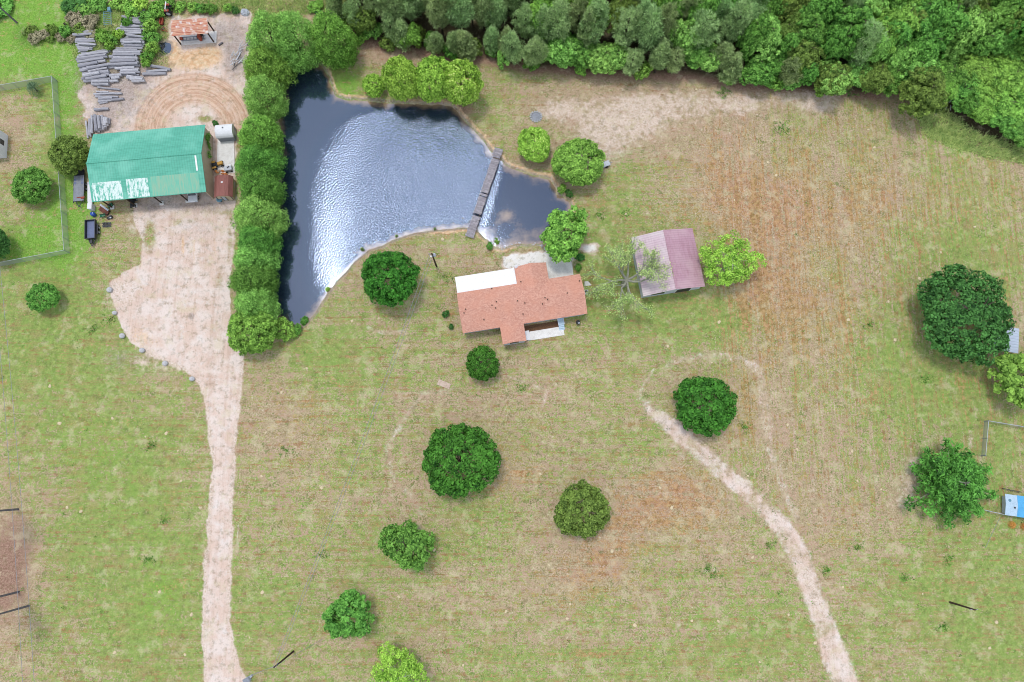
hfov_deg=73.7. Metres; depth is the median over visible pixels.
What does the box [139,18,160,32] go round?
shrub
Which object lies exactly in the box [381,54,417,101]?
broadleaf tree
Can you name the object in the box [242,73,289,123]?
cypress tree
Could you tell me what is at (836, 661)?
sandy track
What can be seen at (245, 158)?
cypress tree
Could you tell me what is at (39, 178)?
broadleaf tree
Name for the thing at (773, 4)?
broadleaf tree
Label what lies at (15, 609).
utility pole
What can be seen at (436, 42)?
pine tree
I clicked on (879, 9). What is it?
broadleaf tree
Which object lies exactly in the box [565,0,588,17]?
broadleaf tree
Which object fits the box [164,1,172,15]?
tractor
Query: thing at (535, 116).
fire pit
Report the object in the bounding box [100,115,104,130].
log
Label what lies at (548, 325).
mulch bed
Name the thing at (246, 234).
cypress tree
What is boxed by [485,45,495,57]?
shrub
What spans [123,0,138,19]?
shrub
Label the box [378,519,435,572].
broadleaf tree
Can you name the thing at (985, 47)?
broadleaf tree
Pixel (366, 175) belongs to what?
pond water
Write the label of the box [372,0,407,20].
pine tree
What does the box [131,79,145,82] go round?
log
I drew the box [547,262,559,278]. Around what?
sand walk
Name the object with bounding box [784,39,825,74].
broadleaf tree
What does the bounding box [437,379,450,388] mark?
old door
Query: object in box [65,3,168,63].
rank grass
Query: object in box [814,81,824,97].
shrub
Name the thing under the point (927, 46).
broadleaf tree
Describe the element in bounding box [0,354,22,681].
overhead wire
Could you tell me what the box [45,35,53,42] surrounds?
shrub
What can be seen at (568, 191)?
shrub
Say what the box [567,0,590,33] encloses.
pine tree
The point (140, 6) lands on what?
shrub
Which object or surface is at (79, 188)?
flatbed trailer
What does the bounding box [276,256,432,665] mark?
overhead wire
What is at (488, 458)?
broadleaf tree
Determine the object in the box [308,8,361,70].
tree
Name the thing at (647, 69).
shrub
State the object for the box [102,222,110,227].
disc harrow
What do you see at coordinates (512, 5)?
pine tree
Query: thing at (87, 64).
log
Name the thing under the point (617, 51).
broadleaf tree
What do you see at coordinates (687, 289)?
door
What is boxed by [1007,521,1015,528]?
spiky plant
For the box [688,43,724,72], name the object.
broadleaf tree
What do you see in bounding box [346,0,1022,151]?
forest floor
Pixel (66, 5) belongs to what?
shrub
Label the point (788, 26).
broadleaf tree
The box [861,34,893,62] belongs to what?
broadleaf tree
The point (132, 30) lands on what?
log
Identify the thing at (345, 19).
shrub
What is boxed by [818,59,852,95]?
broadleaf tree
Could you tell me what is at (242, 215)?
cypress tree
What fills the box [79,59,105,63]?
log
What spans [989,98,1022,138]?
shrub
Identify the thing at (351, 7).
pine tree
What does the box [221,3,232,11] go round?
shrub
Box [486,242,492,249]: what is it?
shrub
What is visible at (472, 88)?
broadleaf tree
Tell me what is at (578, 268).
shrub
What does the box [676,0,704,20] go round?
pine tree
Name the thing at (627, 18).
pine tree
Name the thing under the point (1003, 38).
broadleaf tree
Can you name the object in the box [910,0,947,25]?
broadleaf tree
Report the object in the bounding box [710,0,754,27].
broadleaf tree
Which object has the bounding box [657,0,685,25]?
broadleaf tree
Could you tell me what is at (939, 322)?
broadleaf tree
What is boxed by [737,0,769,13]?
pine tree
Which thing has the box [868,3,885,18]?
broadleaf tree
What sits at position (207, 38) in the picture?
sawmill slab
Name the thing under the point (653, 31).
pine tree
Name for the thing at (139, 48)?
log
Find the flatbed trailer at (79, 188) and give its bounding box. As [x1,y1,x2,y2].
[73,169,86,206]
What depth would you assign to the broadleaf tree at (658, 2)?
124.66 m
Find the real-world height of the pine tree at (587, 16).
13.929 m
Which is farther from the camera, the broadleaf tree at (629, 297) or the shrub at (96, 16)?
the shrub at (96, 16)
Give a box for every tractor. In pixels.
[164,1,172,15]
[211,160,223,169]
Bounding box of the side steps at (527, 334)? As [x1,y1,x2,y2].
[525,330,529,339]
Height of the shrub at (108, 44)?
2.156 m
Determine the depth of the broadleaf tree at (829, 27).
125.30 m
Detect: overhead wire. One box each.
[0,271,33,673]
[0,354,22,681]
[273,255,429,666]
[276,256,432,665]
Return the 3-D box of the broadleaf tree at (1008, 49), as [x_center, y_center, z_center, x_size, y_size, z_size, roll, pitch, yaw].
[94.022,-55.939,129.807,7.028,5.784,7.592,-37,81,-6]
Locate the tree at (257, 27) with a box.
[245,8,303,71]
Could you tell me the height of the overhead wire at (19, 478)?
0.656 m
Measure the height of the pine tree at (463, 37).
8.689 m
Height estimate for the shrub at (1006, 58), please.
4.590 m
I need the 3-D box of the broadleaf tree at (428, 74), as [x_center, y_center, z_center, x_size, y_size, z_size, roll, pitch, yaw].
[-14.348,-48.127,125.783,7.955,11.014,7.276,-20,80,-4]
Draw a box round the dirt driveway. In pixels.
[109,199,245,681]
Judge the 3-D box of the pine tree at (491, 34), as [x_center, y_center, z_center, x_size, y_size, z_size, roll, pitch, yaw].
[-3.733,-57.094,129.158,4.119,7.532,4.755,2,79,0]
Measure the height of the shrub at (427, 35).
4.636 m
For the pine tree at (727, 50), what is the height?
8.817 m
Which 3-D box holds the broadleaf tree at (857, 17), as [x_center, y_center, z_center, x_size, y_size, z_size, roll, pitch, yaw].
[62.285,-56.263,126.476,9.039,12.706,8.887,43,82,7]
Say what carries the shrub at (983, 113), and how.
on the forest floor
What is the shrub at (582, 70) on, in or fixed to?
on the grass field
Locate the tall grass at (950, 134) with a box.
[908,102,1023,165]
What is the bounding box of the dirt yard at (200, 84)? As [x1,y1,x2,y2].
[77,10,253,204]
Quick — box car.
[188,193,198,202]
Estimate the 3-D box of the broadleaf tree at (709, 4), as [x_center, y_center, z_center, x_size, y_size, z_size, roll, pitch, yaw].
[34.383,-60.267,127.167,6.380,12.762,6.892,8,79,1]
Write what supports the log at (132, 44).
on the log
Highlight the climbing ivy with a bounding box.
[204,131,211,158]
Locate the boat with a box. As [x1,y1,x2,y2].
[87,182,92,202]
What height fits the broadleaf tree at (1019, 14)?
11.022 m
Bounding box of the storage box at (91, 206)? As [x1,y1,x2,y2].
[87,203,95,210]
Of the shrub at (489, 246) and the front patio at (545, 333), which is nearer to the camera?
the front patio at (545, 333)
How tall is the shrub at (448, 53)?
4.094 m
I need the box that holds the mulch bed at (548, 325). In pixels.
[525,321,558,331]
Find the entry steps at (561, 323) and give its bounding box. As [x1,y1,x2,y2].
[557,318,564,329]
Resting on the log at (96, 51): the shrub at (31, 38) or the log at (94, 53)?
the log at (94, 53)
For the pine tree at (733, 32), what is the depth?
122.96 m
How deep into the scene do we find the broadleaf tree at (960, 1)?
124.61 m
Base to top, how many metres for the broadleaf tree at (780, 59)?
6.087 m
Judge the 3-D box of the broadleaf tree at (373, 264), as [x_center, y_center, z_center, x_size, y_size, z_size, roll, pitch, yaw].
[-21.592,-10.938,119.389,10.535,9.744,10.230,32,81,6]
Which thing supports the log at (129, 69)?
on the log
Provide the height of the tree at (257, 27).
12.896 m
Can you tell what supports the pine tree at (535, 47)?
on the forest floor
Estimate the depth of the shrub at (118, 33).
131.87 m
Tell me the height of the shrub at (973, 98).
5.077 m
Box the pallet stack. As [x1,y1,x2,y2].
[99,204,110,215]
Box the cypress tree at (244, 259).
[232,238,283,282]
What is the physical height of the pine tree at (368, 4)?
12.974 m
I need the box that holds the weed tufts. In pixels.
[1,86,1023,680]
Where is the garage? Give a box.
[631,228,704,297]
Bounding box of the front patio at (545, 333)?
[528,326,563,340]
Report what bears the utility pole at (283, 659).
on the grass field
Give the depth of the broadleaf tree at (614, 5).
125.00 m
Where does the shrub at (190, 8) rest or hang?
on the grass field
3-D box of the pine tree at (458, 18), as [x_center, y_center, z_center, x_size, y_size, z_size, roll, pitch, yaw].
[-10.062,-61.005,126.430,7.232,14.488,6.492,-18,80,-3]
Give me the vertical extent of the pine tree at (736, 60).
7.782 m
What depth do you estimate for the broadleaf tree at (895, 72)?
126.15 m
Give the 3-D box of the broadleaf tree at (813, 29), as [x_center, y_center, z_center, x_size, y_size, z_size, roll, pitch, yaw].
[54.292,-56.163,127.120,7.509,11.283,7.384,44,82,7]
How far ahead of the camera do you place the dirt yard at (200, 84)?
131.19 m
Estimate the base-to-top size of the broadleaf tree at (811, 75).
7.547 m
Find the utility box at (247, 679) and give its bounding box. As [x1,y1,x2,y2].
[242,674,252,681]
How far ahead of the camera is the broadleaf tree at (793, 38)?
124.31 m
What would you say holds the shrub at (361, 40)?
on the grass field
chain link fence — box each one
[0,76,69,265]
[981,420,1023,455]
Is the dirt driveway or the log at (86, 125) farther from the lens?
the log at (86, 125)
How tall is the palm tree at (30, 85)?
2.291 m
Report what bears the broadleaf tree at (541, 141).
on the grass field
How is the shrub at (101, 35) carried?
on the grass field
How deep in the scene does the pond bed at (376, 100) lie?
128.56 m
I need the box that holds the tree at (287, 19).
[271,10,322,74]
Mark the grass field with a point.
(822, 376)
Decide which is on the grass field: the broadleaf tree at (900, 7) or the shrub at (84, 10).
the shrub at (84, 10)
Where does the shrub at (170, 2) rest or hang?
on the grass field
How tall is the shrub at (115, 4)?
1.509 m
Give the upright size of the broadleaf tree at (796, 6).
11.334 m
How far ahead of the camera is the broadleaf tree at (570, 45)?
126.61 m
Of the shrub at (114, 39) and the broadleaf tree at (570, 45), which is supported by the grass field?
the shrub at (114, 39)
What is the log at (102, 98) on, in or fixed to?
on the dirt yard at (200, 84)
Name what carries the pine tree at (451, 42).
on the forest floor
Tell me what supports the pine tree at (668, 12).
on the forest floor
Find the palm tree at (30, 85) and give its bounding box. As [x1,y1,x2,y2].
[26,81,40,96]
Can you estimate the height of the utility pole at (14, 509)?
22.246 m
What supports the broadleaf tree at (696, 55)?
on the forest floor
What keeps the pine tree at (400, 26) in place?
on the forest floor
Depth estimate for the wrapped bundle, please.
133.65 m
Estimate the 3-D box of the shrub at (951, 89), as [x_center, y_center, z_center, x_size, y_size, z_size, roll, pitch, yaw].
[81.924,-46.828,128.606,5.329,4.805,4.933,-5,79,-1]
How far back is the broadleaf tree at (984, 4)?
125.30 m
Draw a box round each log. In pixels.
[72,32,91,35]
[75,40,95,41]
[75,44,94,46]
[76,56,107,60]
[77,43,95,44]
[77,54,105,58]
[77,57,103,62]
[77,61,97,67]
[78,50,108,55]
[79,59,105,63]
[79,66,105,71]
[81,49,110,53]
[82,71,99,76]
[83,69,109,77]
[83,77,110,82]
[85,74,106,79]
[85,121,88,138]
[86,63,108,68]
[88,67,107,71]
[90,115,92,133]
[91,79,108,82]
[91,82,109,85]
[93,93,109,94]
[94,107,108,110]
[94,115,97,131]
[95,95,118,97]
[97,86,120,90]
[97,115,100,128]
[98,97,112,99]
[98,99,110,102]
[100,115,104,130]
[107,62,138,65]
[108,64,140,68]
[109,59,135,62]
[109,73,122,77]
[109,92,122,94]
[111,98,124,100]
[112,53,134,55]
[113,50,140,52]
[113,56,138,58]
[114,49,142,51]
[114,53,140,54]
[114,66,134,69]
[116,47,142,49]
[117,27,143,29]
[120,25,142,27]
[120,69,138,70]
[120,71,135,73]
[121,39,140,40]
[123,41,141,43]
[124,30,141,31]
[124,32,141,34]
[124,44,141,45]
[127,34,143,37]
[129,77,142,79]
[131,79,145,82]
[142,72,166,75]
[146,69,167,71]
[150,64,170,70]
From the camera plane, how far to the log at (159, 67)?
131.58 m
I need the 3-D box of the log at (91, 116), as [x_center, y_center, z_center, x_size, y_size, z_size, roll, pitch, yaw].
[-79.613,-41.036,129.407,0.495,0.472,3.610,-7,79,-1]
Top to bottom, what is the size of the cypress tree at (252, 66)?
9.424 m
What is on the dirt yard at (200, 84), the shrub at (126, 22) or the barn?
the barn
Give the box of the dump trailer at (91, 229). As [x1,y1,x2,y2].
[84,219,99,245]
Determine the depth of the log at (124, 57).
131.53 m
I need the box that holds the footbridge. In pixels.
[465,147,502,237]
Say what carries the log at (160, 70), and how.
on the dirt yard at (200, 84)
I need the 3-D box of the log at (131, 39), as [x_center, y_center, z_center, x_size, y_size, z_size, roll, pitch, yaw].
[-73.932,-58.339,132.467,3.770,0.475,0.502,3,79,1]
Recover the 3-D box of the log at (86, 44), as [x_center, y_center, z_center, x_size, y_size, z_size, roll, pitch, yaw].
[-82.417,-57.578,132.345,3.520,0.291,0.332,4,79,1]
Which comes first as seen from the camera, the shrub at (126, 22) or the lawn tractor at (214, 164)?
the lawn tractor at (214, 164)
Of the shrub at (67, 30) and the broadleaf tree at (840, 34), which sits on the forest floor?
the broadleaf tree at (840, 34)
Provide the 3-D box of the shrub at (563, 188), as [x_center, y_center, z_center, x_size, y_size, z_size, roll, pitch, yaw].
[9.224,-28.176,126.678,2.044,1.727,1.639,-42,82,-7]
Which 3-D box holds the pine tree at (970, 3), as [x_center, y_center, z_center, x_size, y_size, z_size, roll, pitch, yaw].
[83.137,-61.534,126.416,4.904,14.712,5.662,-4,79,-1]
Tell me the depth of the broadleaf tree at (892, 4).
125.66 m
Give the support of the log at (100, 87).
on the dirt yard at (200, 84)
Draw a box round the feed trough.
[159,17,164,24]
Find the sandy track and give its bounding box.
[638,384,855,681]
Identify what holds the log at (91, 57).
on the grass field
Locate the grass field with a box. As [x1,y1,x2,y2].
[0,0,1023,681]
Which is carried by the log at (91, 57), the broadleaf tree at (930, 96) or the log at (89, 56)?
the log at (89, 56)
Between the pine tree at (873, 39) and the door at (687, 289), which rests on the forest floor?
the pine tree at (873, 39)
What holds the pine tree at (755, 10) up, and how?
on the forest floor
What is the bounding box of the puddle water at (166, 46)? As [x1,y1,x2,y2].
[158,42,170,53]
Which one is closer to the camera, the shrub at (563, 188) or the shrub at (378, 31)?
the shrub at (563, 188)
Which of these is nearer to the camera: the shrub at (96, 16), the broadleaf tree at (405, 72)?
the broadleaf tree at (405, 72)
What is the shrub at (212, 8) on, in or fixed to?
on the grass field
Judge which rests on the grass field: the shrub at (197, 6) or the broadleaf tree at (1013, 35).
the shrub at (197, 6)
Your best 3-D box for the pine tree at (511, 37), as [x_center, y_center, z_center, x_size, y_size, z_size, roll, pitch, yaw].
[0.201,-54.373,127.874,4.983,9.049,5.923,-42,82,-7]
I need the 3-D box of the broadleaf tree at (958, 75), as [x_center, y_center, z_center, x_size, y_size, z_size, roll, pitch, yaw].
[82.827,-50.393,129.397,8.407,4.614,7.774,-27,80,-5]
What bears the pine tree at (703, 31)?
on the forest floor
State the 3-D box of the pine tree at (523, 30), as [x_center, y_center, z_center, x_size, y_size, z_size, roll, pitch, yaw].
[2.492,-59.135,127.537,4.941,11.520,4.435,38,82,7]
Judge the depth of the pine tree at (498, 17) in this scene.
126.26 m
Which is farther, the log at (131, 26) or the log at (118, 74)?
the log at (131, 26)
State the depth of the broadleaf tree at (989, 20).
124.84 m
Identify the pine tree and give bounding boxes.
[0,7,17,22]
[326,0,344,21]
[341,0,367,29]
[361,0,381,21]
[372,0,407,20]
[381,13,401,40]
[392,17,410,51]
[396,0,419,23]
[410,0,426,17]
[421,0,456,35]
[424,30,445,55]
[438,0,474,28]
[446,29,467,56]
[449,0,471,25]
[454,29,479,62]
[468,0,493,31]
[480,0,507,30]
[482,24,500,55]
[497,24,512,52]
[499,29,526,65]
[503,0,525,23]
[510,2,533,42]
[518,34,548,66]
[528,4,553,44]
[542,0,572,41]
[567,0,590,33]
[576,5,596,48]
[578,0,609,44]
[611,4,642,46]
[620,47,644,76]
[631,0,656,42]
[632,3,664,53]
[649,36,673,72]
[653,2,679,47]
[666,46,685,73]
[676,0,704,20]
[689,8,720,49]
[708,0,733,40]
[709,40,734,71]
[717,0,753,44]
[717,51,742,85]
[725,1,759,33]
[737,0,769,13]
[779,57,803,86]
[843,0,867,14]
[847,17,888,65]
[956,0,981,12]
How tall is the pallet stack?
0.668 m
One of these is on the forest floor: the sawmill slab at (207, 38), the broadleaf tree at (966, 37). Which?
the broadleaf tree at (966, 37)
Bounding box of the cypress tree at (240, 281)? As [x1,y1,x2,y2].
[227,261,280,304]
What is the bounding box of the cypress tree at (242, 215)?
[230,190,290,245]
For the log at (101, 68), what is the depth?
131.20 m
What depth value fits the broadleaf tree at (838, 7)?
124.41 m
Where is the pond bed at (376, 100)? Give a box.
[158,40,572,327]
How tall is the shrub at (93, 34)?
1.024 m
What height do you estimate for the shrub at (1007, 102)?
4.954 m
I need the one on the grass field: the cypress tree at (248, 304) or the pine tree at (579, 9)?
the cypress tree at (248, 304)
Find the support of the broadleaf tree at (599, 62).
on the forest floor
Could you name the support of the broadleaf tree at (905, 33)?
on the forest floor
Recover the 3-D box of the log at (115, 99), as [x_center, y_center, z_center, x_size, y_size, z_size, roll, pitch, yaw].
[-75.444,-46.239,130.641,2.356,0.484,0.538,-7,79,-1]
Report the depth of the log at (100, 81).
130.48 m
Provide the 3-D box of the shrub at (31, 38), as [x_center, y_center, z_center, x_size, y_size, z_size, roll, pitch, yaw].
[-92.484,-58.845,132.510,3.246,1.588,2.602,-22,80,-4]
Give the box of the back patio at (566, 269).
[559,263,572,276]
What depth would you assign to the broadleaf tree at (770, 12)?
124.77 m
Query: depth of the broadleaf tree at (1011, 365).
115.90 m
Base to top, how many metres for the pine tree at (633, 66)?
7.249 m
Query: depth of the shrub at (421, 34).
130.69 m
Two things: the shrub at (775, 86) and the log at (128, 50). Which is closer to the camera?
the shrub at (775, 86)
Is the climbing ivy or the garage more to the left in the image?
the climbing ivy
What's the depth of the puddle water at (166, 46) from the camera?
133.16 m
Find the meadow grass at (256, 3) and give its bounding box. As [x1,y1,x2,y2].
[172,0,346,16]
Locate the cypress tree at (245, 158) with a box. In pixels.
[234,141,288,189]
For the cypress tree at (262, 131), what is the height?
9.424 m
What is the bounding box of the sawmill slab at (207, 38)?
[180,31,216,44]
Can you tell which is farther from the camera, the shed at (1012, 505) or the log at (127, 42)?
the log at (127, 42)
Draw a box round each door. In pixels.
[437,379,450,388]
[675,288,690,292]
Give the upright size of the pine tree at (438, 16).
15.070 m
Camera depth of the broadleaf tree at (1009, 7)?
124.72 m
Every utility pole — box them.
[0,508,18,511]
[0,591,19,596]
[0,605,29,614]
[273,650,293,667]
[430,253,436,266]
[949,601,977,610]
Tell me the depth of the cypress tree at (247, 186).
121.25 m
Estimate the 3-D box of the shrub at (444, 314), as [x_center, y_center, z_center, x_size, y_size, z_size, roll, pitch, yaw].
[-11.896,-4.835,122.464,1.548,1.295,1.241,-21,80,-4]
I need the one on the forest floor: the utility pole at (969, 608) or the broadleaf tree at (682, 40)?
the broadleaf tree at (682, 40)
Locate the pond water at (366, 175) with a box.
[273,64,570,325]
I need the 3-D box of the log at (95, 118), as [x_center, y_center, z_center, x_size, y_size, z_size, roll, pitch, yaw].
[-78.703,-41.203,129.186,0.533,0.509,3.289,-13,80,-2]
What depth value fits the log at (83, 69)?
131.22 m
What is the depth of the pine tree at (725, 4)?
124.25 m
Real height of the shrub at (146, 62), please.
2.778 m
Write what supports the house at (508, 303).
on the grass field
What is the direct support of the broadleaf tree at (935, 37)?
on the forest floor
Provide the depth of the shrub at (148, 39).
132.10 m
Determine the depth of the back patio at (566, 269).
124.45 m
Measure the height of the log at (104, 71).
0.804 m
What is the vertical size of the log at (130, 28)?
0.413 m
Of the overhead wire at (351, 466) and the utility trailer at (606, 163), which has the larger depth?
the utility trailer at (606, 163)
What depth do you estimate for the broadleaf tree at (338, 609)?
108.60 m
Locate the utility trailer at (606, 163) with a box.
[602,160,611,167]
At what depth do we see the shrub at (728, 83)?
130.35 m
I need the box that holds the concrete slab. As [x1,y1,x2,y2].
[217,140,234,173]
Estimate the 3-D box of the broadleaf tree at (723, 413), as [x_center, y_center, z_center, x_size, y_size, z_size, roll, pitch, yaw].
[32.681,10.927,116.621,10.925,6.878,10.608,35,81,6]
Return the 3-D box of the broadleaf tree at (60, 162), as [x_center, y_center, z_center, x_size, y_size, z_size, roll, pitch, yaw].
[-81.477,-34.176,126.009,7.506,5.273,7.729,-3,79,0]
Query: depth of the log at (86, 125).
129.40 m
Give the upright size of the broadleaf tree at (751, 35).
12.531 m
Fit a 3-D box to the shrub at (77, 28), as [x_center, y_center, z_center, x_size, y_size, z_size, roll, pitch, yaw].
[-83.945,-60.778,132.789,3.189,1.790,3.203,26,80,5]
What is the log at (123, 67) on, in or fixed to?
on the log
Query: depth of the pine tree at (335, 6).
129.27 m
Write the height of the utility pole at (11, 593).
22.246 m
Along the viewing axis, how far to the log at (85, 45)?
132.70 m
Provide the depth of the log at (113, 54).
131.72 m
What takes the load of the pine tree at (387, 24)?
on the forest floor
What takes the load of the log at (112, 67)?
on the grass field
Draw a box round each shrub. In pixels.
[0,0,13,17]
[21,24,36,37]
[27,31,42,44]
[36,29,49,39]
[45,23,59,34]
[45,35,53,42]
[54,32,65,41]
[58,23,71,37]
[60,0,86,14]
[64,10,85,26]
[66,34,75,43]
[67,0,99,18]
[71,22,87,33]
[77,14,96,30]
[85,13,99,24]
[85,28,95,37]
[87,0,107,11]
[95,28,110,42]
[103,40,114,49]
[106,30,117,47]
[108,0,128,11]
[112,29,123,39]
[121,17,133,26]
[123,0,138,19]
[130,0,148,12]
[139,8,157,22]
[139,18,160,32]
[139,49,154,60]
[140,57,150,67]
[141,30,162,43]
[143,40,160,53]
[149,1,164,17]
[154,0,174,11]
[173,1,186,12]
[186,0,196,12]
[194,3,206,13]
[202,1,216,14]
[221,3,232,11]
[230,6,239,14]
[273,316,296,341]
[293,323,301,336]
[300,316,308,325]
[306,0,322,12]
[337,4,348,24]
[347,22,362,39]
[354,33,365,45]
[362,23,382,39]
[378,34,394,51]
[414,24,425,48]
[423,30,432,47]
[441,310,448,317]
[442,40,457,60]
[467,37,482,55]
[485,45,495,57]
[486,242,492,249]
[497,50,509,69]
[522,60,540,71]
[557,183,565,193]
[565,189,573,197]
[574,66,586,76]
[574,252,584,261]
[575,263,581,271]
[633,60,653,80]
[721,75,732,85]
[769,76,783,90]
[783,76,801,90]
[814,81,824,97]
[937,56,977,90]
[938,52,953,77]
[942,81,958,101]
[951,75,981,112]
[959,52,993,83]
[959,91,982,114]
[967,98,996,125]
[972,81,1000,106]
[978,72,1016,100]
[985,83,1023,129]
[988,50,1023,70]
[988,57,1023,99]
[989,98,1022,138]
[1006,116,1023,147]
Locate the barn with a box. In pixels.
[86,125,213,209]
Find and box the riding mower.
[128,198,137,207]
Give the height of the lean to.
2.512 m
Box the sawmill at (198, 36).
[179,34,204,40]
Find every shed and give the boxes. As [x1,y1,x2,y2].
[171,18,213,44]
[214,175,235,200]
[215,124,235,141]
[1002,494,1023,517]
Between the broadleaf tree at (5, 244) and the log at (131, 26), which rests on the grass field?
the broadleaf tree at (5, 244)
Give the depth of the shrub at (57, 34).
132.41 m
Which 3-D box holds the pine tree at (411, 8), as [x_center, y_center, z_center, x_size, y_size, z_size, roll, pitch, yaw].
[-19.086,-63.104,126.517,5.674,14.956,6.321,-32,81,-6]
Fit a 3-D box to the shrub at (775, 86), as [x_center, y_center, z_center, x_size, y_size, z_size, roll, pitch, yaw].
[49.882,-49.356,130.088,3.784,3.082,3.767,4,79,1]
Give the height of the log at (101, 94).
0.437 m
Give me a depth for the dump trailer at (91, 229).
125.05 m
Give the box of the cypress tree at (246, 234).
[237,221,283,263]
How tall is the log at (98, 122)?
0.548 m
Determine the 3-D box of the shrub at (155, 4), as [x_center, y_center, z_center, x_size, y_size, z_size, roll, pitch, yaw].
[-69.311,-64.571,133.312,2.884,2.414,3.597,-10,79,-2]
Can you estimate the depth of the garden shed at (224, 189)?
125.21 m
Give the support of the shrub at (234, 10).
on the grass field
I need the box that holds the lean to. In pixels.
[994,328,1018,353]
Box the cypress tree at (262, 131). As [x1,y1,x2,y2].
[237,113,285,162]
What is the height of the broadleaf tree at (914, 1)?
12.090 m
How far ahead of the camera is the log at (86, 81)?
130.85 m
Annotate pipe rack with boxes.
[103,7,112,26]
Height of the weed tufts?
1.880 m
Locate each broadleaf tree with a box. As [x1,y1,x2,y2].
[0,229,10,258]
[10,166,51,204]
[25,282,60,311]
[47,135,89,175]
[226,306,277,355]
[321,589,374,639]
[349,6,377,33]
[361,250,421,307]
[362,73,385,97]
[368,640,429,681]
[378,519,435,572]
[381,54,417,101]
[399,22,420,47]
[415,54,451,102]
[421,422,501,498]
[441,58,483,106]
[465,345,499,380]
[516,0,561,39]
[517,126,550,162]
[538,33,577,68]
[539,205,588,263]
[547,31,580,67]
[550,137,605,185]
[553,479,611,539]
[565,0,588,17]
[568,33,595,68]
[581,234,673,322]
[585,41,618,74]
[586,0,610,36]
[601,42,631,70]
[606,0,638,33]
[645,0,668,7]
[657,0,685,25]
[668,18,700,55]
[673,376,737,436]
[684,40,713,69]
[685,0,721,23]
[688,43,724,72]
[699,229,767,286]
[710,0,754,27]
[734,16,770,61]
[737,53,781,86]
[745,12,784,61]
[758,0,791,16]
[758,5,780,25]
[767,47,788,76]
[775,0,810,23]
[778,28,800,55]
[779,11,803,47]
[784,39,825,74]
[794,9,827,47]
[798,62,819,85]
[799,0,840,26]
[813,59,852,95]
[815,12,853,56]
[818,0,844,23]
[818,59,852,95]
[822,25,861,60]
[831,2,874,60]
[847,55,872,87]
[854,58,894,94]
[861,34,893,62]
[864,0,889,18]
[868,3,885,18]
[874,18,906,61]
[879,1,920,36]
[879,16,913,48]
[883,0,906,9]
[883,53,905,97]
[885,44,920,69]
[890,3,918,13]
[894,0,931,7]
[895,30,939,65]
[895,53,940,89]
[897,65,949,119]
[903,437,998,529]
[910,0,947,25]
[912,8,933,38]
[913,9,928,23]
[916,28,946,62]
[916,263,1015,366]
[928,0,971,45]
[938,0,964,7]
[939,42,969,61]
[941,4,987,52]
[966,0,991,15]
[966,31,999,56]
[974,25,1006,46]
[980,8,1001,33]
[987,351,1023,408]
[989,0,1023,30]
[990,25,1011,55]
[990,31,1023,59]
[1000,7,1023,34]
[1007,18,1023,44]
[1011,31,1023,53]
[1015,0,1023,8]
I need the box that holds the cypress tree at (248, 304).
[233,286,282,328]
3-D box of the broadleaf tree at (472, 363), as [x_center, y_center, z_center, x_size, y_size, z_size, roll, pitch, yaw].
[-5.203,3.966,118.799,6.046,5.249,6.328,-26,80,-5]
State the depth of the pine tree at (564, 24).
123.13 m
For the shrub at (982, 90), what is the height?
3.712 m
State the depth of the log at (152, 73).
131.33 m
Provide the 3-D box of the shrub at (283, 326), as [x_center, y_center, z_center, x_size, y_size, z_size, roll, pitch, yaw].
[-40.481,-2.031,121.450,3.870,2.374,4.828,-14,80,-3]
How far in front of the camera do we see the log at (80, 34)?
132.30 m
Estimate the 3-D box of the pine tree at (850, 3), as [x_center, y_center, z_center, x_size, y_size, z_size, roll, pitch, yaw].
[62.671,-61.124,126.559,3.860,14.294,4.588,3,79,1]
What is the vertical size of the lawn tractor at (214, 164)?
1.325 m
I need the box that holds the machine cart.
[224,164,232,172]
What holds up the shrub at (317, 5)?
on the grass field
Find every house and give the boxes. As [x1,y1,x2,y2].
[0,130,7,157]
[455,262,586,344]
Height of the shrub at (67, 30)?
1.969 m
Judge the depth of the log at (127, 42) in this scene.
132.00 m
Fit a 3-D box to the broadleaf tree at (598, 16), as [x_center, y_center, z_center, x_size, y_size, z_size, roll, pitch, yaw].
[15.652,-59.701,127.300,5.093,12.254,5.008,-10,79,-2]
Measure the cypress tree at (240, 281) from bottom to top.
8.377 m
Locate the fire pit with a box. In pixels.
[529,111,542,121]
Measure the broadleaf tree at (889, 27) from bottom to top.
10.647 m
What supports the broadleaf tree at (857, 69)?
on the forest floor
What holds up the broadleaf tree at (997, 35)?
on the forest floor
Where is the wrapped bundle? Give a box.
[241,9,248,15]
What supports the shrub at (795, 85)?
on the forest floor
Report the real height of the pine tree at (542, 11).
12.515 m
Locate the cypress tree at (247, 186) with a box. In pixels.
[236,167,287,211]
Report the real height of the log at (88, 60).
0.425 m
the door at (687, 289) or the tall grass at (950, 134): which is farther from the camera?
the tall grass at (950, 134)
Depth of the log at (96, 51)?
132.18 m
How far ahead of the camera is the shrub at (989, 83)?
127.49 m
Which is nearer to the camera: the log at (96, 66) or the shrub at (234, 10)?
the log at (96, 66)
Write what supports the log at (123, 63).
on the log
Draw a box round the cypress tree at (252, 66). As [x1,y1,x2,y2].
[241,45,298,96]
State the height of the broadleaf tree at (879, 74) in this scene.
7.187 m

